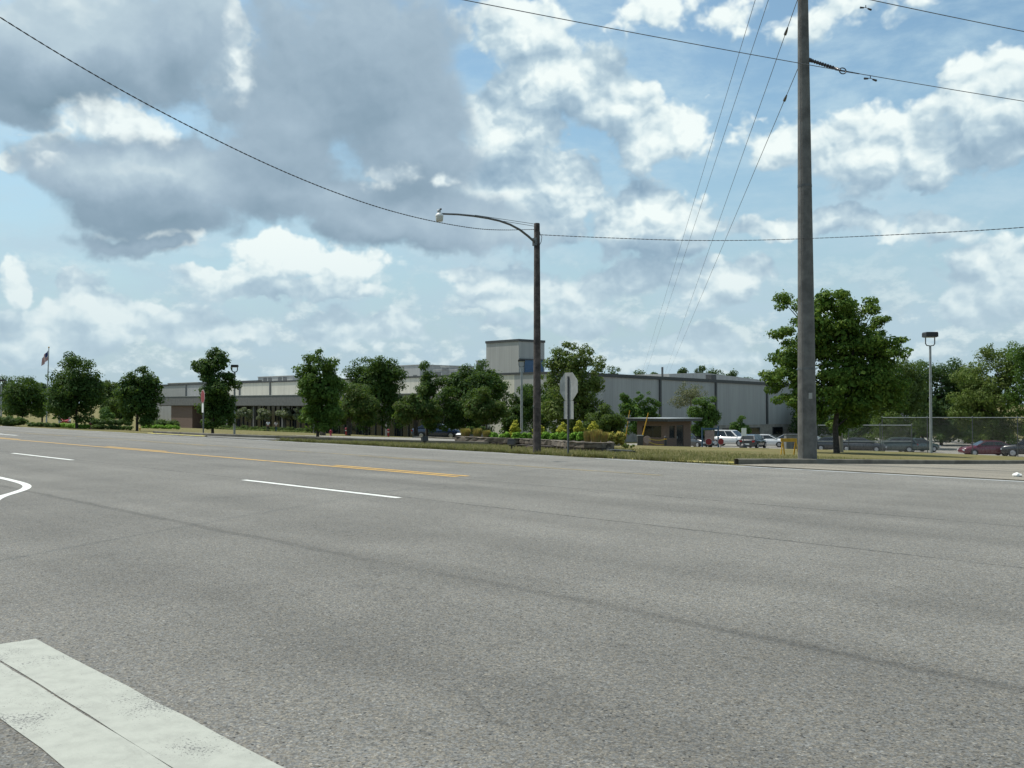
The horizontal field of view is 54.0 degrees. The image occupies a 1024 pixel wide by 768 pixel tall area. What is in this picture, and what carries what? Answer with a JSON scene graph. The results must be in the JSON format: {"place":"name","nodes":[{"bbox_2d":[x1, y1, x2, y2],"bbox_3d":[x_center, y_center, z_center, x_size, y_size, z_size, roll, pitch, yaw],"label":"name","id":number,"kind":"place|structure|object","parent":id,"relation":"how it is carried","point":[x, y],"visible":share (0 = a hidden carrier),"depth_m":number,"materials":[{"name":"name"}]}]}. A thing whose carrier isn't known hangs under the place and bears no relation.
{"place":"outdoors","nodes":[
{"label":"outdoors","id":0,"kind":"place"},
{"bbox_2d":[0,426,1023,767],"bbox_3d":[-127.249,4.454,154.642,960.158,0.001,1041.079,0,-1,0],"label":"road","id":1,"kind":"structure","parent":0,"point":[482,610],"depth_m":7.08,"materials":[{"name":"asphalt"}]},
{"bbox_2d":[0,477,30,499],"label":"corner line","id":2,"kind":"object","parent":1,"relation":"on","point":[26,486],"visible":1,"depth_m":16.77,"materials":[{"name":"white paint"}]},
{"bbox_2d":[0,662,170,767],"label":"stop bar","id":3,"kind":"object","parent":1,"relation":"on","point":[63,733],"visible":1,"depth_m":4.29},
{"bbox_2d":[0,639,283,767],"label":"stop bar","id":4,"kind":"object","parent":1,"relation":"on","point":[169,737],"visible":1,"depth_m":4.53,"materials":[{"name":"paint"}]},
{"bbox_2d":[0,438,459,476],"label":"line","id":5,"kind":"object","parent":1,"relation":"on","point":[261,460],"visible":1,"depth_m":24.33,"materials":[{"name":"yellow paint"}]},
{"bbox_2d":[4,426,544,455],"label":"edge line","id":6,"kind":"object","parent":1,"relation":"on","point":[303,442],"visible":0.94,"depth_m":35.38,"materials":[{"name":"white paint"}]},
{"bbox_2d":[245,480,401,497],"bbox_3d":[-3.303,1.726,16.705,0.138,0.001,4.800,1,-2,-43],"label":"lane marking","id":7,"kind":"object","parent":1,"relation":"on","point":[326,489],"visible":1,"depth_m":16.38,"materials":[{"name":"white paint"}]},
{"bbox_2d":[2,431,653,474],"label":"turn lane line","id":8,"kind":"object","parent":1,"relation":"on","point":[379,456],"visible":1,"depth_m":25.67,"materials":[{"name":"yellow paint"}]},
{"bbox_2d":[336,465,465,475],"bbox_3d":[-2.442,1.814,21.166,0.125,0.001,4.700,1,-2,-43],"label":"line dash","id":9,"kind":"object","parent":1,"relation":"on","point":[402,470],"visible":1,"depth_m":21.05,"materials":[{"name":"yellow paint"}]},
{"bbox_2d":[593,458,1023,481],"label":"edge line","id":10,"kind":"object","parent":1,"relation":"on","point":[821,470],"visible":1,"depth_m":20.74,"materials":[{"name":"white paint"}]},
{"bbox_2d":[0,405,1023,480],"bbox_3d":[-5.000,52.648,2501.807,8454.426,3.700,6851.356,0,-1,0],"label":"ground","id":11,"kind":"structure","parent":0,"point":[889,455],"depth_m":47.58,"materials":[{"name":"green plant"}]},
{"bbox_2d":[0,415,28,425],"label":"hedge","id":12,"kind":"object","parent":11,"relation":"on","point":[9,420],"visible":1,"depth_m":64.11,"materials":[{"name":"green plant"}]},
{"bbox_2d":[0,375,50,418],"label":"maple tree","id":13,"kind":"object","parent":11,"relation":"on","point":[26,398],"visible":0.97,"depth_m":104.12,"materials":[{"name":"green plant"}]},
{"bbox_2d":[30,382,50,421],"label":"woodland tree","id":14,"kind":"object","parent":11,"relation":"on","point":[43,386],"visible":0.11,"depth_m":234.46,"materials":[{"name":"green plant"}]},
{"bbox_2d":[26,422,60,427],"bbox_3d":[-29.420,2.575,62.975,3.552,0.422,0.702,-1,-1,38],"label":"hedge","id":15,"kind":"object","parent":11,"relation":"on","point":[41,424],"visible":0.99,"depth_m":62.68,"materials":[{"name":"green plant"}]},
{"bbox_2d":[58,422,90,428],"bbox_3d":[-26.921,2.561,61.489,4.617,0.424,0.679,-1,-2,43],"label":"hedge","id":16,"kind":"object","parent":11,"relation":"on","point":[72,425],"visible":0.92,"depth_m":61.03,"materials":[{"name":"green plant"}]},
{"bbox_2d":[43,351,108,428],"bbox_3d":[-26.025,0.422,60.026,3.609,4.799,3.613,0,-1,0],"label":"maple tree","id":17,"kind":"object","parent":11,"relation":"on","point":[74,388],"visible":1,"depth_m":59.34,"materials":[{"name":"green plant"}]},
{"bbox_2d":[98,406,115,419],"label":"young tree","id":18,"kind":"object","parent":11,"relation":"on","point":[105,412],"visible":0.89,"depth_m":109.56,"materials":[{"name":"green plant"}]},
{"bbox_2d":[99,380,120,417],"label":"woodland tree","id":19,"kind":"object","parent":11,"relation":"on","point":[112,401],"visible":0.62,"depth_m":178.53,"materials":[{"name":"green plant"}]},
{"bbox_2d":[87,417,132,425],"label":"hedge","id":20,"kind":"object","parent":11,"relation":"on","point":[106,421],"visible":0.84,"depth_m":91.66,"materials":[{"name":"green plant"}]},
{"bbox_2d":[91,424,133,429],"bbox_3d":[-24.132,2.619,60.455,4.828,0.418,0.633,-1,-1,40],"label":"hedge","id":21,"kind":"object","parent":11,"relation":"on","point":[110,427],"visible":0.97,"depth_m":60.04,"materials":[{"name":"green plant"}]},
{"bbox_2d":[110,366,167,430],"bbox_3d":[-21.137,0.882,56.972,2.658,3.872,2.634,-1,-1,27],"label":"maple tree","id":22,"kind":"object","parent":11,"relation":"on","point":[139,400],"visible":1,"depth_m":56.51,"materials":[{"name":"green plant"}]},
{"bbox_2d":[138,418,180,425],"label":"hedge","id":23,"kind":"object","parent":11,"relation":"on","point":[164,422],"visible":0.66,"depth_m":90.40,"materials":[{"name":"green plant"}]},
{"bbox_2d":[141,424,180,428],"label":"hedge","id":24,"kind":"object","parent":11,"relation":"on","point":[156,426],"visible":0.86,"depth_m":78.73,"materials":[{"name":"green plant"}]},
{"bbox_2d":[201,389,204,432],"bbox_3d":[-14.287,1.455,46.493,0.065,2.436,0.610,1,-1,-33],"label":"stop sign","id":25,"kind":"object","parent":11,"relation":"on","point":[202,396],"visible":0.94,"depth_m":46.47,"materials":[{"name":"metal"}]},
{"bbox_2d":[147,433,284,439],"bbox_3d":[-12.973,2.278,43.883,2.000,0.063,11.200,1,-2,-43],"label":"road apron","id":26,"kind":"object","parent":11,"relation":"on","point":[240,437],"visible":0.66,"depth_m":41.76,"materials":[{"name":"concrete"}]},
{"bbox_2d":[190,346,242,432],"bbox_3d":[-14.794,0.394,49.898,2.519,4.562,2.197,0,-1,0],"label":"maple tree","id":27,"kind":"object","parent":11,"relation":"on","point":[218,403],"visible":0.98,"depth_m":49.78,"materials":[{"name":"green plant"}]},
{"bbox_2d":[231,365,238,433],"bbox_3d":[-14.220,0.913,51.492,0.360,3.795,0.324,0,-1,-10],"label":"parking lamp","id":28,"kind":"object","parent":11,"relation":"on","point":[234,425],"visible":0.7,"depth_m":51.46,"materials":[{"name":"metal"}]},
{"bbox_2d":[236,407,253,424],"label":"flowering shrub","id":29,"kind":"object","parent":11,"relation":"on","point":[244,412],"visible":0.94,"depth_m":161.67,"materials":[{"name":"green plant"}]},
{"bbox_2d":[214,427,310,432],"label":"ground cover bed","id":30,"kind":"object","parent":11,"relation":"on","point":[304,431],"visible":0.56,"depth_m":147.58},
{"bbox_2d":[256,408,271,420],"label":"flowering shrub","id":31,"kind":"object","parent":11,"relation":"on","point":[263,414],"visible":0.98,"depth_m":159.58,"materials":[{"name":"green plant"}]},
{"bbox_2d":[220,424,310,431],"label":"hedge","id":32,"kind":"object","parent":11,"relation":"on","point":[273,428],"visible":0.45,"depth_m":152.74,"materials":[{"name":"green plant"}]},
{"bbox_2d":[275,408,292,428],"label":"flowering shrub","id":33,"kind":"object","parent":11,"relation":"on","point":[288,414],"visible":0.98,"depth_m":156.54,"materials":[{"name":"green plant"}]},
{"bbox_2d":[293,406,305,426],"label":"flowering shrub","id":34,"kind":"object","parent":11,"relation":"on","point":[297,409],"visible":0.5,"depth_m":154.79,"materials":[{"name":"green plant"}]},
{"bbox_2d":[157,393,444,436],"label":"office","id":35,"kind":"structure","parent":11,"relation":"on","point":[184,413],"depth_m":162.24,"materials":[{"name":"metal"}]},
{"bbox_2d":[291,347,348,436],"bbox_3d":[-9.930,0.519,52.053,3.138,4.810,2.739,0,-1,0],"label":"maple tree","id":36,"kind":"object","parent":11,"relation":"on","point":[316,391],"visible":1,"depth_m":51.59,"materials":[{"name":"green plant"}]},
{"bbox_2d":[338,380,382,435],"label":"crape myrtle","id":37,"kind":"object","parent":11,"relation":"on","point":[361,401],"visible":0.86,"depth_m":67.35,"materials":[{"name":"green plant"}]},
{"bbox_2d":[341,355,408,434],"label":"oak tree","id":38,"kind":"object","parent":11,"relation":"on","point":[379,376],"visible":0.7,"depth_m":77.39,"materials":[{"name":"green plant"}]},
{"bbox_2d":[297,435,454,440],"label":"parking lot","id":39,"kind":"structure","parent":11,"relation":"on","point":[402,438],"depth_m":56.23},
{"bbox_2d":[153,431,619,445],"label":"kerb","id":40,"kind":"structure","parent":11,"relation":"on","point":[296,437],"depth_m":42.46,"materials":[{"name":"concrete"}]},
{"bbox_2d":[391,385,443,435],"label":"crape myrtle","id":41,"kind":"object","parent":11,"relation":"on","point":[415,408],"visible":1,"depth_m":65.54,"materials":[{"name":"green plant"}]},
{"bbox_2d":[412,360,443,435],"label":"oak tree","id":42,"kind":"object","parent":11,"relation":"on","point":[433,386],"visible":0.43,"depth_m":83.67,"materials":[{"name":"green plant"}]},
{"bbox_2d":[411,424,459,437],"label":"sedan car","id":43,"kind":"object","parent":11,"relation":"on","point":[437,433],"visible":0.56,"depth_m":91.07,"materials":[{"name":"blue paint"}]},
{"bbox_2d":[433,359,512,434],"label":"oak tree","id":44,"kind":"object","parent":11,"relation":"on","point":[458,386],"visible":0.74,"depth_m":82.99,"materials":[{"name":"green plant"}]},
{"bbox_2d":[462,386,510,429],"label":"crape myrtle","id":45,"kind":"object","parent":11,"relation":"on","point":[484,409],"visible":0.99,"depth_m":65.42,"materials":[{"name":"green plant"}]},
{"bbox_2d":[435,208,541,452],"bbox_3d":[-0.585,-1.098,27.053,3.717,6.902,0.236,1,-2,-42],"label":"street light","id":46,"kind":"object","parent":11,"relation":"on","point":[535,240],"visible":0.98,"depth_m":28.14,"materials":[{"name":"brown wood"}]},
{"bbox_2d":[0,17,533,229],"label":"service cable","id":47,"kind":"object","parent":46,"relation":"attached to","point":[224,143],"visible":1,"depth_m":16.95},
{"bbox_2d":[541,227,1023,240],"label":"service cable","id":48,"kind":"object","parent":46,"relation":"attached to","point":[788,239],"visible":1,"depth_m":26.00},
{"bbox_2d":[499,385,532,434],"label":"oak tree","id":49,"kind":"object","parent":11,"relation":"on","point":[514,410],"visible":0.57,"depth_m":87.34,"materials":[{"name":"green plant"}]},
{"bbox_2d":[518,360,524,432],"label":"parking lamp","id":50,"kind":"object","parent":11,"relation":"on","point":[521,404],"visible":0.81,"depth_m":69.93,"materials":[{"name":"metal"}]},
{"bbox_2d":[156,339,905,441],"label":"factory","id":51,"kind":"structure","parent":11,"relation":"on","point":[748,398],"depth_m":142.47,"materials":[{"name":"metal"}]},
{"bbox_2d":[772,427,782,434],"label":"window","id":52,"kind":"structure","parent":51,"relation":"in","point":[775,430],"depth_m":151.33,"materials":[{"name":"black glass"}]},
{"bbox_2d":[454,436,614,451],"bbox_3d":[1.435,2.581,43.181,5.534,0.818,16.773,0,-1,-22],"label":"stone bed","id":53,"kind":"object","parent":11,"relation":"on","point":[574,444],"visible":0.63,"depth_m":38.79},
{"bbox_2d":[459,428,470,435],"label":"ornamental grass","id":54,"kind":"object","parent":53,"relation":"on","point":[465,432],"depth_m":45.80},
{"bbox_2d":[509,420,521,435],"bbox_3d":[0.124,1.967,43.966,0.629,0.823,0.688,0,-1,0],"label":"cone shrub","id":55,"kind":"object","parent":53,"relation":"on","point":[514,427],"visible":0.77,"depth_m":43.86,"materials":[{"name":"yellow plant"}]},
{"bbox_2d":[556,422,569,433],"bbox_3d":[2.176,2.000,42.929,0.678,0.779,0.602,0,-1,0],"label":"cone shrub","id":56,"kind":"object","parent":53,"relation":"on","point":[562,427],"visible":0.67,"depth_m":42.83,"materials":[{"name":"yellow plant"}]},
{"bbox_2d":[573,420,584,431],"bbox_3d":[2.781,1.927,41.959,0.624,0.871,0.623,0,-1,0],"label":"cone shrub","id":57,"kind":"object","parent":53,"relation":"on","point":[578,427],"visible":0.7,"depth_m":41.90,"materials":[{"name":"yellow plant"}]},
{"bbox_2d":[583,430,590,441],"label":"ornamental grass","id":58,"kind":"object","parent":53,"relation":"on","point":[586,434],"depth_m":37.36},
{"bbox_2d":[589,429,602,441],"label":"ornamental grass","id":59,"kind":"object","parent":53,"relation":"on","point":[595,435],"depth_m":36.82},
{"bbox_2d":[607,431,626,445],"bbox_3d":[4.012,2.173,39.962,1.128,0.628,0.596,0,-1,0],"label":"golden shrub","id":60,"kind":"object","parent":53,"relation":"on","point":[619,437],"visible":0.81,"depth_m":39.84,"materials":[{"name":"yellow plant"}]},
{"bbox_2d":[523,378,560,432],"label":"oak tree","id":61,"kind":"object","parent":11,"relation":"on","point":[545,423],"visible":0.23,"depth_m":91.48,"materials":[{"name":"green plant"}]},
{"bbox_2d":[560,372,577,451],"bbox_3d":[1.539,1.026,27.573,0.059,2.683,0.770,1,-1,-36],"label":"stop sign","id":62,"kind":"object","parent":11,"relation":"on","point":[568,387],"visible":0.98,"depth_m":27.56,"materials":[{"name":"metal"}]},
{"bbox_2d":[541,341,606,433],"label":"maple tree","id":63,"kind":"object","parent":11,"relation":"on","point":[583,406],"visible":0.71,"depth_m":65.42,"materials":[{"name":"green plant"}]},
{"bbox_2d":[244,433,908,464],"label":"grass","id":64,"kind":"structure","parent":11,"relation":"on","point":[654,455],"depth_m":31.55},
{"bbox_2d":[582,402,627,433],"bbox_3d":[5.566,2.504,61.943,2.834,2.773,2.576,-1,-1,29],"label":"crape myrtle","id":65,"kind":"object","parent":11,"relation":"on","point":[607,420],"visible":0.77,"depth_m":61.59,"materials":[{"name":"green plant"}]},
{"bbox_2d":[617,391,661,434],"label":"young tree","id":66,"kind":"object","parent":11,"relation":"on","point":[637,410],"visible":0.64,"depth_m":97.42,"materials":[{"name":"green plant"}]},
{"bbox_2d":[637,413,648,445],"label":"gate barrier","id":67,"kind":"object","parent":11,"relation":"on","point":[639,439],"visible":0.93,"depth_m":77.74,"materials":[{"name":"yellow metal"}]},
{"bbox_2d":[626,417,701,446],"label":"guard house","id":68,"kind":"structure","parent":11,"relation":"on","point":[676,431],"depth_m":87.05,"materials":[{"name":"brown brick"}]},
{"bbox_2d":[643,426,660,437],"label":"window","id":69,"kind":"structure","parent":68,"relation":"in","point":[651,431],"depth_m":87.05,"materials":[{"name":"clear glass"}]},
{"bbox_2d":[677,425,682,446],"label":"door","id":70,"kind":"structure","parent":68,"relation":"in","point":[679,427],"depth_m":87.40,"materials":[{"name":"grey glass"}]},
{"bbox_2d":[667,381,707,432],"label":"young tree","id":71,"kind":"object","parent":11,"relation":"on","point":[691,393],"visible":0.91,"depth_m":111.45,"materials":[{"name":"green plant"}]},
{"bbox_2d":[686,395,721,446],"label":"oak tree","id":72,"kind":"object","parent":11,"relation":"on","point":[708,414],"visible":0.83,"depth_m":105.19,"materials":[{"name":"green plant"}]},
{"bbox_2d":[701,426,718,446],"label":"steel gantry","id":73,"kind":"object","parent":11,"relation":"on","point":[709,432],"visible":0.8,"depth_m":91.87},
{"bbox_2d":[729,415,751,433],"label":"young tree","id":74,"kind":"object","parent":11,"relation":"on","point":[737,426],"visible":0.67,"depth_m":127.53,"materials":[{"name":"green plant"}]},
{"bbox_2d":[780,438,797,454],"bbox_3d":[10.869,2.478,39.459,0.752,0.679,0.374,0,-1,0],"label":"sawhorse","id":75,"kind":"object","parent":11,"relation":"on","point":[782,440],"visible":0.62,"depth_m":39.43,"materials":[{"name":"yellow wood"}]},
{"bbox_2d":[783,434,797,448],"bbox_3d":[15.569,3.242,55.947,0.780,0.900,0.560,0,-1,0],"label":"utility cabinet","id":76,"kind":"object","parent":11,"relation":"on","point":[788,445],"visible":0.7,"depth_m":55.68,"materials":[{"name":"metal"}]},
{"bbox_2d":[786,408,832,436],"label":"woodland tree","id":77,"kind":"object","parent":11,"relation":"on","point":[794,421],"visible":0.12,"depth_m":150.63,"materials":[{"name":"green plant"}]},
{"bbox_2d":[797,0,846,458],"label":"concrete pole","id":78,"kind":"object","parent":11,"relation":"on","point":[807,432],"visible":0.9,"depth_m":25.92,"materials":[{"name":"concrete"}]},
{"bbox_2d":[641,1,754,374],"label":"thin wire","id":79,"kind":"object","parent":78,"relation":"attached to","point":[712,140],"visible":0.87,"depth_m":48.98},
{"bbox_2d":[659,0,768,331],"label":"thin wire","id":80,"kind":"object","parent":78,"relation":"attached to","point":[724,133],"visible":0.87,"depth_m":44.04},
{"bbox_2d":[666,0,797,369],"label":"thin wire","id":81,"kind":"object","parent":78,"relation":"attached to","point":[785,32],"visible":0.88,"depth_m":35.51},
{"bbox_2d":[671,69,797,366],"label":"thin wire","id":82,"kind":"object","parent":78,"relation":"attached to","point":[785,98],"visible":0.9,"depth_m":35.44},
{"bbox_2d":[464,0,1023,101],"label":"power line","id":83,"kind":"object","parent":78,"relation":"attached to","point":[865,78],"visible":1,"depth_m":24.28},
{"bbox_2d":[860,0,1023,31],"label":"power line","id":84,"kind":"object","parent":78,"relation":"attached to","point":[870,9],"visible":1,"depth_m":27.41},
{"bbox_2d":[627,437,1023,456],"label":"parking lot","id":85,"kind":"structure","parent":11,"relation":"on","point":[954,447],"depth_m":112.56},
{"bbox_2d":[691,433,715,446],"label":"hatchback car","id":86,"kind":"object","parent":85,"relation":"on","point":[695,441],"visible":0.53,"depth_m":104.69,"materials":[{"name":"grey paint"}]},
{"bbox_2d":[714,430,741,446],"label":"white van","id":87,"kind":"object","parent":85,"relation":"on","point":[730,436],"visible":0.32,"depth_m":112.24,"materials":[{"name":"paint"}]},
{"bbox_2d":[739,434,766,447],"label":"hatchback car","id":88,"kind":"object","parent":85,"relation":"on","point":[754,440],"visible":0.84,"depth_m":104.39,"materials":[{"name":"grey paint"}]},
{"bbox_2d":[759,434,781,446],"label":"sedan car","id":89,"kind":"object","parent":85,"relation":"on","point":[771,440],"visible":0.33,"depth_m":110.95,"materials":[{"name":"white paint"}]},
{"bbox_2d":[817,437,844,449],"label":"sedan car","id":90,"kind":"object","parent":85,"relation":"on","point":[828,445],"visible":0.3,"depth_m":99.33,"materials":[{"name":"grey paint"}]},
{"bbox_2d":[843,437,887,450],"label":"sedan car","id":91,"kind":"object","parent":85,"relation":"on","point":[861,446],"visible":0.57,"depth_m":97.16,"materials":[{"name":"grey paint"}]},
{"bbox_2d":[881,437,917,451],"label":"hatchback car","id":92,"kind":"object","parent":85,"relation":"on","point":[907,445],"visible":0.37,"depth_m":98.02,"materials":[{"name":"paint"}]},
{"bbox_2d":[899,438,940,451],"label":"sedan car","id":93,"kind":"object","parent":85,"relation":"on","point":[921,442],"visible":0.34,"depth_m":100.18,"materials":[{"name":"paint"}]},
{"bbox_2d":[957,440,1008,455],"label":"sedan car","id":94,"kind":"object","parent":85,"relation":"on","point":[985,447],"visible":0.71,"depth_m":91.11,"materials":[{"name":"red paint"}]},
{"bbox_2d":[758,288,913,452],"bbox_3d":[14.632,-0.533,45.303,6.862,7.581,4.365,0,-1,0],"label":"maple tree","id":95,"kind":"object","parent":11,"relation":"on","point":[870,379],"visible":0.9,"depth_m":44.56,"materials":[{"name":"green plant"}]},
{"bbox_2d":[817,423,911,451],"bbox_3d":[21.369,3.498,60.943,5.830,2.204,0.080,0,-1,0],"label":"chain link fence","id":96,"kind":"object","parent":11,"relation":"on","point":[879,425],"visible":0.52,"depth_m":60.94,"materials":[{"name":"metal"}]},
{"bbox_2d":[840,390,901,438],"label":"woodland tree","id":97,"kind":"object","parent":11,"relation":"on","point":[861,431],"visible":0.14,"depth_m":123.64,"materials":[{"name":"green plant"}]},
{"bbox_2d":[734,459,1023,464],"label":"kerb","id":98,"kind":"structure","parent":11,"relation":"on","point":[808,461],"depth_m":27.33,"materials":[{"name":"concrete"}]},
{"bbox_2d":[862,355,928,442],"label":"woodland tree","id":99,"kind":"object","parent":11,"relation":"on","point":[911,370],"visible":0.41,"depth_m":111.03,"materials":[{"name":"green plant"}]},
{"bbox_2d":[903,410,935,438],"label":"woodland tree","id":100,"kind":"object","parent":11,"relation":"on","point":[915,434],"visible":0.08,"depth_m":132.75,"materials":[{"name":"green plant"}]},
{"bbox_2d":[922,332,937,452],"bbox_3d":[20.828,0.526,49.999,0.600,6.212,0.540,0,-1,0],"label":"parking lamp","id":101,"kind":"object","parent":11,"relation":"on","point":[925,335],"visible":0.86,"depth_m":49.96,"materials":[{"name":"metal"}]},
{"bbox_2d":[911,357,978,444],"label":"woodland tree","id":102,"kind":"object","parent":11,"relation":"on","point":[941,405],"visible":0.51,"depth_m":120.53,"materials":[{"name":"green plant"}]},
{"bbox_2d":[882,416,1023,456],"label":"chain link fence","id":103,"kind":"object","parent":11,"relation":"on","point":[972,417],"visible":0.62,"depth_m":69.94,"materials":[{"name":"metal"}]},
{"bbox_2d":[945,343,1023,444],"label":"woodland tree","id":104,"kind":"object","parent":11,"relation":"on","point":[990,389],"visible":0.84,"depth_m":107.19,"materials":[{"name":"green plant"}]},
{"bbox_2d":[1001,341,1023,443],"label":"woodland tree","id":105,"kind":"object","parent":11,"relation":"on","point":[1018,356],"visible":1,"depth_m":103.85,"materials":[{"name":"green plant"}]},
{"bbox_2d":[0,0,1023,403],"label":"sky","id":106,"kind":"structure","parent":0,"point":[132,237],"materials":[{"name":"blue"}]},
{"bbox_2d":[742,464,1023,479],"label":"driveway","id":107,"kind":"structure","parent":0,"point":[1000,471],"depth_m":23.20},
{"bbox_2d":[1000,439,1023,456],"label":"car","id":108,"kind":"object","parent":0,"point":[1012,448],"visible":0.8,"depth_m":89.78,"materials":[{"name":"grey paint"}]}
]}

